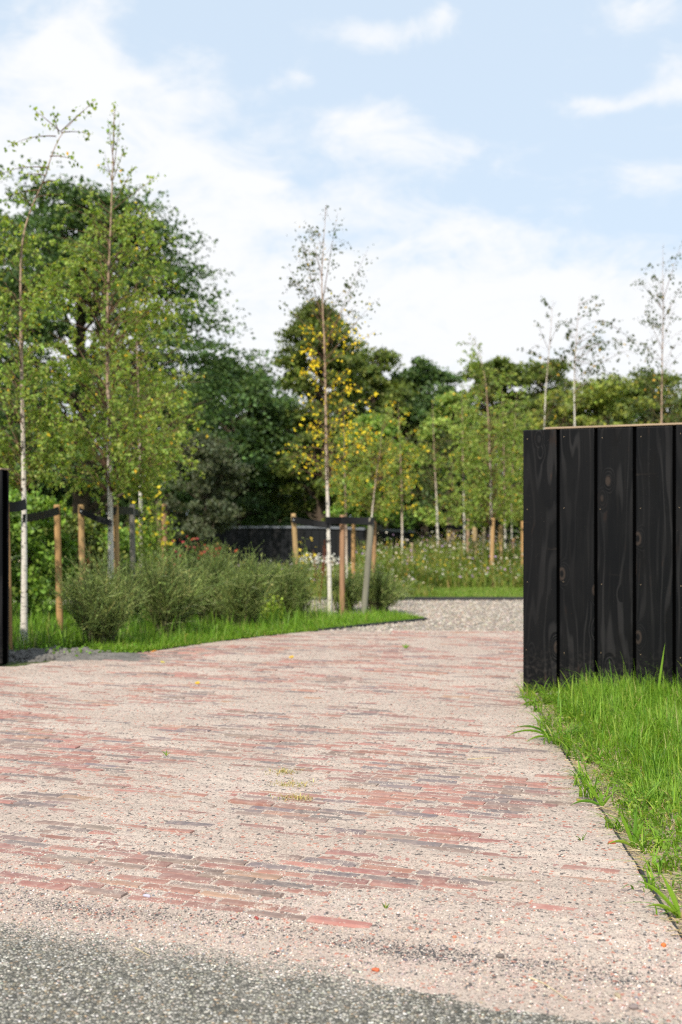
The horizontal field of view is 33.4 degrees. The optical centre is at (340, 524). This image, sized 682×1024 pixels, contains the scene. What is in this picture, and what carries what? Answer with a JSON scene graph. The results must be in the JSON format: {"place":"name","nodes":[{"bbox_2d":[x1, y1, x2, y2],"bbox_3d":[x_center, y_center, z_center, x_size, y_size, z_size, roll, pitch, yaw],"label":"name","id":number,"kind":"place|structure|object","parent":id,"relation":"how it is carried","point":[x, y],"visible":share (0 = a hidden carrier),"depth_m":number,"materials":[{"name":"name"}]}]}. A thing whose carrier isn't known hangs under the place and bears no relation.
{"place":"outdoors","nodes":[
{"label":"outdoors","id":0,"kind":"place"},
{"bbox_2d":[0,581,423,666],"bbox_3d":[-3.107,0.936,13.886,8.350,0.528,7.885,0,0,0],"label":"grass","id":1,"kind":"structure","parent":0,"point":[189,633],"depth_m":12.37,"materials":[{"name":"green plant"}]},
{"bbox_2d":[0,99,97,644],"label":"birch tree","id":2,"kind":"object","parent":1,"relation":"on","point":[37,472],"visible":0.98,"depth_m":11.34,"materials":[{"name":"green plant"}]},
{"bbox_2d":[23,507,59,522],"bbox_3d":[-3.168,-0.114,12.050,0.025,0.183,1.580,0,0,-1],"label":"tree tie","id":3,"kind":"object","parent":2,"relation":"attached to","point":[52,512],"visible":1,"depth_m":12.02,"materials":[{"name":"rubber"}]},
{"bbox_2d":[9,483,89,617],"bbox_3d":[-4.066,0.359,14.492,1.627,1.786,1.615,0,0,0],"label":"leafy shrub","id":4,"kind":"object","parent":1,"relation":"on","point":[42,554],"visible":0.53,"depth_m":14.21,"materials":[{"name":"green plant"}]},
{"bbox_2d":[54,504,62,629],"bbox_3d":[-3.205,0.509,12.900,0.111,1.484,0.077,0,0,0],"label":"tree stake","id":5,"kind":"object","parent":1,"relation":"on","point":[57,538],"visible":0.81,"depth_m":12.87,"materials":[{"name":"brown wood"}]},
{"bbox_2d":[27,507,135,609],"bbox_3d":[-3.577,0.501,15.425,1.312,1.502,1.366,0,0,37],"label":"leafy shrub","id":6,"kind":"object","parent":1,"relation":"on","point":[91,525],"visible":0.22,"depth_m":15.44,"materials":[{"name":"green plant"}]},
{"bbox_2d":[78,504,85,611],"bbox_3d":[-2.953,0.508,13.000,0.114,1.486,0.077,0,0,0],"label":"tree stake","id":7,"kind":"object","parent":1,"relation":"on","point":[81,532],"visible":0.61,"depth_m":12.97,"materials":[{"name":"brown wood"}]},
{"bbox_2d":[79,507,111,526],"bbox_3d":[-2.789,-0.091,12.919,0.380,0.220,0.027,0,0,5],"label":"tree tie","id":8,"kind":"object","parent":7,"relation":"attached to","point":[94,517],"visible":1,"depth_m":12.92,"materials":[{"name":"rubber"}]},
{"bbox_2d":[11,648,171,661],"bbox_3d":[-3.075,1.182,10.325,3.050,0.091,1.950,0,0,0],"label":"soil heap","id":9,"kind":"object","parent":1,"relation":"on","point":[95,655],"visible":0.32,"depth_m":10.18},
{"bbox_2d":[9,513,12,649],"bbox_3d":[-3.199,0.510,10.900,0.101,1.481,0.070,0,0,0],"label":"tree stake","id":10,"kind":"object","parent":9,"relation":"on","point":[10,620],"visible":0.23,"depth_m":10.88,"materials":[{"name":"brown wood"}]},
{"bbox_2d":[9,499,26,511],"bbox_3d":[-3.163,-0.189,11.040,0.028,0.135,0.341,0,0,20],"label":"tree tie","id":11,"kind":"object","parent":10,"relation":"attached to","point":[20,505],"visible":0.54,"depth_m":11.07,"materials":[{"name":"rubber"}]},
{"bbox_2d":[8,645,136,663],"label":"soil clods","id":12,"kind":"object","parent":9,"relation":"on","point":[30,656],"visible":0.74,"depth_m":10.16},
{"bbox_2d":[14,642,155,656],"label":"seedling weeds","id":13,"kind":"object","parent":9,"relation":"on","point":[80,649],"visible":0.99,"depth_m":10.21,"materials":[{"name":"green plant"}]},
{"bbox_2d":[42,539,160,644],"bbox_3d":[-2.305,0.660,10.900,1.122,1.087,1.053,0,0,0],"label":"broom shrub","id":14,"kind":"object","parent":1,"relation":"on","point":[105,606],"visible":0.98,"depth_m":10.81,"materials":[{"name":"green plant"}]},
{"bbox_2d":[14,102,204,583],"bbox_3d":[-2.655,-1.798,12.992,2.249,6.038,2.500,0,0,0],"label":"birch tree","id":15,"kind":"object","parent":1,"relation":"on","point":[114,450],"visible":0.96,"depth_m":12.92,"materials":[{"name":"green plant"}]},
{"bbox_2d":[113,504,119,586],"bbox_3d":[-2.607,0.503,13.200,0.103,1.495,0.079,0,0,0],"label":"tree stake","id":16,"kind":"object","parent":1,"relation":"on","point":[116,538],"visible":0.46,"depth_m":13.17,"materials":[{"name":"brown wood"}]},
{"bbox_2d":[106,507,142,517],"bbox_3d":[-2.690,-0.152,14.447,0.104,0.145,2.914,0,0,-2],"label":"tree tie","id":17,"kind":"object","parent":16,"relation":"attached to","point":[126,511],"visible":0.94,"depth_m":13.90,"materials":[{"name":"rubber"}]},
{"bbox_2d":[94,553,150,619],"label":"broom shrub","id":18,"kind":"object","parent":1,"relation":"on","point":[130,567],"visible":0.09,"depth_m":13.92,"materials":[{"name":"green plant"}]},
{"bbox_2d":[94,519,156,578],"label":"leafy shrub","id":19,"kind":"object","parent":1,"relation":"on","point":[124,543],"visible":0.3,"depth_m":17.77,"materials":[{"name":"green plant"}]},
{"bbox_2d":[129,504,135,574],"bbox_3d":[-2.672,0.490,14.600,0.092,1.521,0.075,0,0,0],"label":"tree stake","id":20,"kind":"object","parent":1,"relation":"on","point":[132,533],"visible":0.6,"depth_m":14.57,"materials":[{"name":"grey wood"}]},
{"bbox_2d":[82,289,212,608],"bbox_3d":[-2.734,-1.112,16.091,1.821,4.668,1.836,0,0,0],"label":"birch tree","id":21,"kind":"object","parent":1,"relation":"on","point":[182,404],"visible":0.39,"depth_m":16.02,"materials":[{"name":"green plant"}]},
{"bbox_2d":[119,484,183,581],"bbox_3d":[-2.633,0.305,15.734,0.850,1.792,0.906,0,0,0],"label":"flowering shrub","id":22,"kind":"object","parent":1,"relation":"on","point":[157,543],"visible":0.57,"depth_m":15.76,"materials":[{"name":"green plant"}]},
{"bbox_2d":[162,504,167,572],"bbox_3d":[-2.633,0.468,17.000,0.097,1.565,0.083,0,0,0],"label":"tree stake","id":23,"kind":"object","parent":1,"relation":"on","point":[164,516],"visible":0.36,"depth_m":16.97,"materials":[{"name":"brown wood"}]},
{"bbox_2d":[124,538,238,638],"bbox_3d":[-1.773,0.662,11.902,1.085,1.083,1.130,0,0,-36],"label":"broom shrub","id":24,"kind":"object","parent":1,"relation":"on","point":[167,601],"visible":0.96,"depth_m":11.77,"materials":[{"name":"green plant"}]},
{"bbox_2d":[171,542,238,623],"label":"broom shrub","id":25,"kind":"object","parent":1,"relation":"on","point":[189,567],"visible":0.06,"depth_m":13.74,"materials":[{"name":"green plant"}]},
{"bbox_2d":[181,539,252,625],"bbox_3d":[-1.519,0.689,13.502,1.059,1.122,1.056,0,0,0],"label":"broom shrub","id":26,"kind":"object","parent":1,"relation":"on","point":[221,563],"visible":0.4,"depth_m":13.42,"materials":[{"name":"green plant"}]},
{"bbox_2d":[202,542,295,628],"bbox_3d":[-1.143,0.686,12.919,1.080,1.034,0.944,0,0,38],"label":"broom shrub","id":27,"kind":"object","parent":1,"relation":"on","point":[245,595],"visible":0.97,"depth_m":12.75,"materials":[{"name":"green plant"}]},
{"bbox_2d":[249,553,286,606],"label":"broom shrub","id":28,"kind":"object","parent":1,"relation":"on","point":[274,568],"visible":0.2,"depth_m":16.44,"materials":[{"name":"green plant"}]},
{"bbox_2d":[260,594,289,620],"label":"lime plant","id":29,"kind":"object","parent":1,"relation":"on","point":[276,605],"visible":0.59,"depth_m":13.61,"materials":[{"name":"green plant"}]},
{"bbox_2d":[291,513,297,563],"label":"tree stake","id":30,"kind":"object","parent":1,"relation":"on","point":[294,535],"visible":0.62,"depth_m":15.17,"materials":[{"name":"brown wood"}]},
{"bbox_2d":[264,547,327,620],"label":"broom shrub","id":31,"kind":"object","parent":1,"relation":"on","point":[294,585],"visible":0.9,"depth_m":13.76,"materials":[{"name":"green plant"}]},
{"bbox_2d":[291,537,316,602],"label":"flowering plant","id":32,"kind":"object","parent":1,"relation":"on","point":[299,549],"visible":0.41,"depth_m":16.51,"materials":[{"name":"green plant"}]},
{"bbox_2d":[312,540,326,602],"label":"dock plant","id":33,"kind":"object","parent":1,"relation":"on","point":[322,568],"visible":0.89,"depth_m":17.44,"materials":[{"name":"green plant"}]},
{"bbox_2d":[270,204,383,611],"bbox_3d":[-0.159,-1.490,14.852,1.471,5.424,1.347,0,0,-41],"label":"birch tree","id":34,"kind":"object","parent":1,"relation":"on","point":[334,466],"visible":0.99,"depth_m":14.92,"materials":[{"name":"green plant"}]},
{"bbox_2d":[292,516,330,527],"bbox_3d":[-0.395,-0.037,15.009,0.583,0.157,0.028,0,0,26],"label":"tree tie","id":35,"kind":"object","parent":34,"relation":"attached to","point":[313,523],"visible":1,"depth_m":15.01,"materials":[{"name":"rubber"}]},
{"bbox_2d":[315,559,363,610],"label":"broom shrub","id":36,"kind":"object","parent":1,"relation":"on","point":[351,599],"visible":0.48,"depth_m":15.77,"materials":[{"name":"green plant"}]},
{"bbox_2d":[339,515,344,614],"bbox_3d":[0.015,0.559,15.100,0.077,1.383,0.075,0,0,0],"label":"tree stake","id":37,"kind":"object","parent":1,"relation":"on","point":[342,561],"visible":0.94,"depth_m":15.07,"materials":[{"name":"brown wood"}]},
{"bbox_2d":[361,518,373,613],"bbox_3d":[0.339,0.580,14.750,0.187,1.347,0.083,0,0,0],"label":"tree stake","id":38,"kind":"object","parent":1,"relation":"on","point":[366,580],"visible":0.87,"depth_m":14.72,"materials":[{"name":"grey wood"}]},
{"bbox_2d":[326,517,373,524],"bbox_3d":[0.141,-0.055,14.861,0.651,0.102,0.225,0,0,15],"label":"tree tie","id":39,"kind":"object","parent":38,"relation":"attached to","point":[351,520],"visible":1,"depth_m":14.88,"materials":[{"name":"rubber"}]},
{"bbox_2d":[338,559,416,613],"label":"broom shrub","id":40,"kind":"object","parent":1,"relation":"on","point":[383,591],"visible":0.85,"depth_m":15.25,"materials":[{"name":"green plant"}]},
{"bbox_2d":[13,599,522,636],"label":"gravel path","id":41,"kind":"structure","parent":0,"point":[492,620],"depth_m":14.87,"materials":[{"name":"beige gravel"}]},
{"bbox_2d":[307,612,426,630],"bbox_3d":[0.334,1.203,14.307,1.544,0.054,2.691,0,0,-7],"label":"edging strip","id":42,"kind":"object","parent":41,"relation":"on","point":[372,624],"visible":0.37,"depth_m":13.63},
{"bbox_2d":[310,597,522,599],"bbox_3d":[4.503,1.192,18.240,10.005,0.077,0.035,0,0,0],"label":"edging strip","id":43,"kind":"object","parent":41,"relation":"on","point":[465,598],"visible":0.23,"depth_m":18.22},
{"bbox_2d":[11,532,629,852],"bbox_3d":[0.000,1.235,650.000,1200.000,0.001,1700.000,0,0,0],"label":"ground","id":44,"kind":"structure","parent":0,"point":[13,558],"depth_m":34.65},
{"bbox_2d":[0,468,8,664],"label":"timber fence","id":45,"kind":"object","parent":44,"relation":"on","point":[4,566],"visible":1,"depth_m":9.60,"materials":[{"name":"wood"}]},
{"bbox_2d":[3,398,102,561],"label":"broadleaf tree","id":46,"kind":"object","parent":44,"relation":"on","point":[59,493],"visible":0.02,"depth_m":33.63,"materials":[{"name":"green plant"}]},
{"bbox_2d":[72,377,243,527],"bbox_3d":[-5.822,-1.905,37.407,6.059,6.329,5.597,0,0,0],"label":"broadleaf tree","id":47,"kind":"object","parent":44,"relation":"on","point":[123,517],"visible":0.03,"depth_m":36.49,"materials":[{"name":"green plant"}]},
{"bbox_2d":[11,524,522,597],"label":"meadow plants","id":48,"kind":"object","parent":44,"relation":"on","point":[495,578],"visible":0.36,"depth_m":22.49,"materials":[{"name":"green plant"}]},
{"bbox_2d":[221,389,357,526],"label":"broadleaf tree","id":49,"kind":"object","parent":44,"relation":"on","point":[294,400],"visible":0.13,"depth_m":37.30,"materials":[{"name":"green plant"}]},
{"bbox_2d":[258,299,384,524],"bbox_3d":[-0.616,-2.679,33.008,3.894,7.877,3.745,0,0,0],"label":"broadleaf tree","id":50,"kind":"object","parent":44,"relation":"on","point":[354,361],"visible":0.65,"depth_m":32.62,"materials":[{"name":"green plant"}]},
{"bbox_2d":[351,524,354,577],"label":"tree stake","id":51,"kind":"object","parent":44,"relation":"on","point":[353,549],"visible":0.61,"depth_m":19.97,"materials":[{"name":"brown wood"}]},
{"bbox_2d":[327,345,429,529],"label":"broadleaf tree","id":52,"kind":"object","parent":44,"relation":"on","point":[392,388],"visible":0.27,"depth_m":34.72,"materials":[{"name":"green plant"}]},
{"bbox_2d":[325,487,433,540],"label":"understory shrub","id":53,"kind":"object","parent":44,"relation":"on","point":[415,534],"visible":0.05,"depth_m":39.68,"materials":[{"name":"green plant"}]},
{"bbox_2d":[363,355,478,547],"bbox_3d":[2.419,-2.016,36.042,3.513,6.549,3.860,0,0,39],"label":"broadleaf tree","id":54,"kind":"object","parent":44,"relation":"on","point":[424,377],"visible":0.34,"depth_m":35.50,"materials":[{"name":"green plant"}]},
{"bbox_2d":[406,471,510,546],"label":"understory shrub","id":55,"kind":"object","parent":44,"relation":"on","point":[441,529],"visible":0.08,"depth_m":40.60,"materials":[{"name":"green plant"}]},
{"bbox_2d":[433,470,520,544],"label":"understory shrub","id":56,"kind":"object","parent":44,"relation":"on","point":[509,529],"depth_m":41.61,"materials":[{"name":"green plant"}]},
{"bbox_2d":[440,355,536,544],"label":"broadleaf tree","id":57,"kind":"object","parent":44,"relation":"on","point":[500,365],"visible":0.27,"depth_m":37.55,"materials":[{"name":"green plant"}]},
{"bbox_2d":[496,479,522,545],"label":"understory shrub","id":58,"kind":"object","parent":44,"relation":"on","point":[515,532],"visible":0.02,"depth_m":39.98,"materials":[{"name":"green plant"}]},
{"bbox_2d":[496,357,577,526],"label":"broadleaf tree","id":59,"kind":"object","parent":44,"relation":"on","point":[537,379],"visible":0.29,"depth_m":37.88,"materials":[{"name":"green plant"}]},
{"bbox_2d":[530,699,681,938],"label":"edging strip","id":60,"kind":"object","parent":44,"relation":"on","point":[640,871],"visible":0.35,"depth_m":4.11,"materials":[{"name":"black metal"}]},
{"bbox_2d":[618,364,681,423],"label":"broadleaf tree","id":61,"kind":"object","parent":44,"relation":"on","point":[642,379],"visible":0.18,"depth_m":34.64,"materials":[{"name":"green plant"}]},
{"bbox_2d":[666,389,681,422],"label":"broadleaf tree","id":62,"kind":"object","parent":44,"relation":"on","point":[678,411],"visible":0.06,"depth_m":33.03,"materials":[{"name":"green plant"}]},
{"bbox_2d":[0,631,663,935],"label":"brick driveway","id":63,"kind":"structure","parent":0,"point":[500,804],"depth_m":5.23,"materials":[{"name":"brick"}]},
{"bbox_2d":[0,630,681,1023],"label":"sand","id":64,"kind":"structure","parent":0,"point":[546,836],"depth_m":4.45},
{"bbox_2d":[270,792,318,800],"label":"dry weed","id":65,"kind":"object","parent":64,"relation":"on","point":[301,797],"visible":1,"depth_m":4.98,"materials":[{"name":"yellow plant"}]},
{"bbox_2d":[0,782,681,1023],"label":"loose grit","id":66,"kind":"object","parent":64,"relation":"on","point":[431,961],"visible":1,"depth_m":3.33,"materials":[{"name":"gravel"}]},
{"bbox_2d":[0,920,681,1023],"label":"asphalt road","id":67,"kind":"structure","parent":0,"point":[65,1012],"depth_m":2.95,"materials":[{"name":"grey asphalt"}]},
{"bbox_2d":[0,0,681,515],"label":"sky","id":68,"kind":"structure","parent":0,"point":[494,158],"materials":[{"name":"blue"}]},
{"bbox_2d":[303,585,522,598],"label":"lawn","id":69,"kind":"structure","parent":0,"point":[478,594],"depth_m":20.51,"materials":[{"name":"green plant"}]},
{"bbox_2d":[319,402,385,577],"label":"birch tree","id":70,"kind":"object","parent":69,"relation":"on","point":[342,502],"visible":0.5,"depth_m":19.48,"materials":[{"name":"green plant"}]},
{"bbox_2d":[331,398,423,525],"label":"birch tree","id":71,"kind":"object","parent":69,"relation":"on","point":[362,489],"visible":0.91,"depth_m":19.01,"materials":[{"name":"green plant"}]},
{"bbox_2d":[552,295,648,426],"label":"birch tree","id":72,"kind":"object","parent":69,"relation":"on","point":[600,349],"visible":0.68,"depth_m":20.99,"materials":[{"name":"green plant"}]},
{"bbox_2d":[629,247,681,423],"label":"birch tree","id":73,"kind":"object","parent":69,"relation":"on","point":[668,310],"visible":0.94,"depth_m":19.00,"materials":[{"name":"green plant"}]},
{"bbox_2d":[506,655,681,932],"bbox_3d":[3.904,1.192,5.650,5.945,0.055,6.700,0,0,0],"label":"verge ground","id":74,"kind":"structure","parent":0,"point":[607,811],"depth_m":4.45,"materials":[{"name":"green plant"}]},
{"bbox_2d":[508,725,559,740],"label":"grass tuft","id":75,"kind":"object","parent":74,"relation":"on","point":[537,728],"visible":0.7,"depth_m":6.31,"materials":[{"name":"green plant"}]},
{"bbox_2d":[570,780,611,805],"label":"grass tuft","id":76,"kind":"object","parent":74,"relation":"on","point":[601,802],"visible":0.98,"depth_m":4.84,"materials":[{"name":"green plant"}]},
{"bbox_2d":[523,423,681,692],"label":"timber fence","id":77,"kind":"object","parent":74,"relation":"on","point":[602,546],"visible":0.79,"depth_m":7.92,"materials":[{"name":"wood"}]},
{"bbox_2d":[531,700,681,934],"bbox_3d":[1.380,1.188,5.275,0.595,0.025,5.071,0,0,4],"label":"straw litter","id":78,"kind":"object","parent":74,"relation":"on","point":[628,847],"visible":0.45,"depth_m":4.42,"materials":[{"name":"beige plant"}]},
{"bbox_2d":[607,807,654,847],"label":"grass tuft","id":79,"kind":"object","parent":74,"relation":"on","point":[629,833],"visible":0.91,"depth_m":4.22,"materials":[{"name":"green plant"}]},
{"bbox_2d":[639,873,681,918],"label":"grass tuft","id":80,"kind":"object","parent":74,"relation":"on","point":[675,908],"visible":1,"depth_m":3.46,"materials":[{"name":"green plant"}]},
{"label":"meadow ground","id":81,"kind":"structure","parent":0,"visible":0},
{"bbox_2d":[0,212,66,501],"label":"broadleaf tree","id":82,"kind":"object","parent":81,"relation":"on","point":[46,492],"visible":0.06,"depth_m":28.95,"materials":[{"name":"green plant"}]},
{"bbox_2d":[0,151,280,545],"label":"broadleaf tree","id":83,"kind":"object","parent":81,"relation":"on","point":[39,217],"visible":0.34,"depth_m":26.36,"materials":[{"name":"green plant"}]},
{"bbox_2d":[167,539,195,571],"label":"red flower clump","id":84,"kind":"object","parent":81,"relation":"on","point":[181,554],"visible":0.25,"depth_m":20.50,"materials":[{"name":"green plant"}]},
{"bbox_2d":[158,429,258,555],"bbox_3d":[-2.952,-0.433,25.055,2.193,3.371,2.081,0,0,-13],"label":"leafy shrub","id":85,"kind":"object","parent":81,"relation":"on","point":[208,455],"visible":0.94,"depth_m":24.73,"materials":[{"name":"green plant"}]},
{"bbox_2d":[182,535,236,567],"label":"red flower clump","id":86,"kind":"object","parent":81,"relation":"on","point":[219,548],"visible":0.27,"depth_m":19.94,"materials":[{"name":"green plant"}]},
{"bbox_2d":[158,360,308,526],"bbox_3d":[-3.312,-1.812,32.851,4.790,6.143,3.995,0,0,0],"label":"broadleaf tree","id":87,"kind":"object","parent":81,"relation":"on","point":[261,381],"visible":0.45,"depth_m":32.55,"materials":[{"name":"green plant"}]},
{"bbox_2d":[126,526,414,568],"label":"garden wall","id":88,"kind":"structure","parent":81,"relation":"on","point":[275,540],"depth_m":28.75,"materials":[{"name":"wood"}]},
{"bbox_2d":[323,413,422,557],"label":"broadleaf tree","id":89,"kind":"object","parent":81,"relation":"on","point":[365,419],"visible":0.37,"depth_m":25.88,"materials":[{"name":"green plant"}]},
{"bbox_2d":[372,521,375,574],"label":"tree stake","id":90,"kind":"object","parent":81,"relation":"on","point":[374,548],"visible":0.47,"depth_m":19.47,"materials":[{"name":"brown wood"}]},
{"bbox_2d":[369,399,434,556],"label":"birch tree","id":91,"kind":"object","parent":81,"relation":"on","point":[423,447],"visible":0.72,"depth_m":24.93,"materials":[{"name":"green plant"}]},
{"bbox_2d":[405,400,466,545],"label":"birch tree","id":92,"kind":"object","parent":81,"relation":"on","point":[426,472],"visible":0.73,"depth_m":27.03,"materials":[{"name":"green plant"}]},
{"bbox_2d":[409,390,495,545],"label":"broadleaf tree","id":93,"kind":"object","parent":81,"relation":"on","point":[453,398],"visible":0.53,"depth_m":30.85,"materials":[{"name":"green plant"}]},
{"bbox_2d":[432,388,493,553],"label":"birch tree","id":94,"kind":"object","parent":81,"relation":"on","point":[457,474],"visible":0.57,"depth_m":25.98,"materials":[{"name":"green plant"}]},
{"bbox_2d":[466,519,469,557],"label":"tree stake","id":95,"kind":"object","parent":81,"relation":"on","point":[467,537],"visible":0.49,"depth_m":24.96,"materials":[{"name":"brown wood"}]},
{"bbox_2d":[472,527,476,557],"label":"tree stake","id":96,"kind":"object","parent":81,"relation":"on","point":[474,537],"visible":0.46,"depth_m":25.46,"materials":[{"name":"brown wood"}]},
{"bbox_2d":[434,333,533,531],"bbox_3d":[3.029,-1.329,23.026,2.127,5.099,1.835,0,0,-29],"label":"birch tree","id":97,"kind":"object","parent":81,"relation":"on","point":[482,516],"visible":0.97,"depth_m":22.93,"materials":[{"name":"green plant"}]},
{"bbox_2d":[490,518,494,570],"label":"tree stake","id":98,"kind":"object","parent":81,"relation":"on","point":[492,533],"visible":0.72,"depth_m":22.66,"materials":[{"name":"brown wood"}]},
{"bbox_2d":[498,525,502,563],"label":"tree stake","id":99,"kind":"object","parent":81,"relation":"on","point":[500,533],"visible":0.44,"depth_m":23.17,"materials":[{"name":"brown wood"}]},
{"bbox_2d":[481,394,524,550],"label":"birch tree","id":100,"kind":"object","parent":81,"relation":"on","point":[503,452],"visible":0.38,"depth_m":26.98,"materials":[{"name":"green plant"}]},
{"bbox_2d":[480,385,538,544],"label":"birch tree","id":101,"kind":"object","parent":81,"relation":"on","point":[535,426],"visible":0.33,"depth_m":27.98,"materials":[{"name":"green plant"}]},
{"bbox_2d":[506,296,576,432],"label":"birch tree","id":102,"kind":"object","parent":81,"relation":"on","point":[556,396],"visible":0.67,"depth_m":21.97,"materials":[{"name":"green plant"}]},
{"bbox_2d":[501,388,596,522],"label":"broadleaf tree","id":103,"kind":"object","parent":81,"relation":"on","point":[558,414],"visible":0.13,"depth_m":30.81,"materials":[{"name":"green plant"}]},
{"bbox_2d":[553,372,660,425],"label":"broadleaf tree","id":104,"kind":"object","parent":81,"relation":"on","point":[603,402],"visible":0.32,"depth_m":29.62,"materials":[{"name":"green plant"}]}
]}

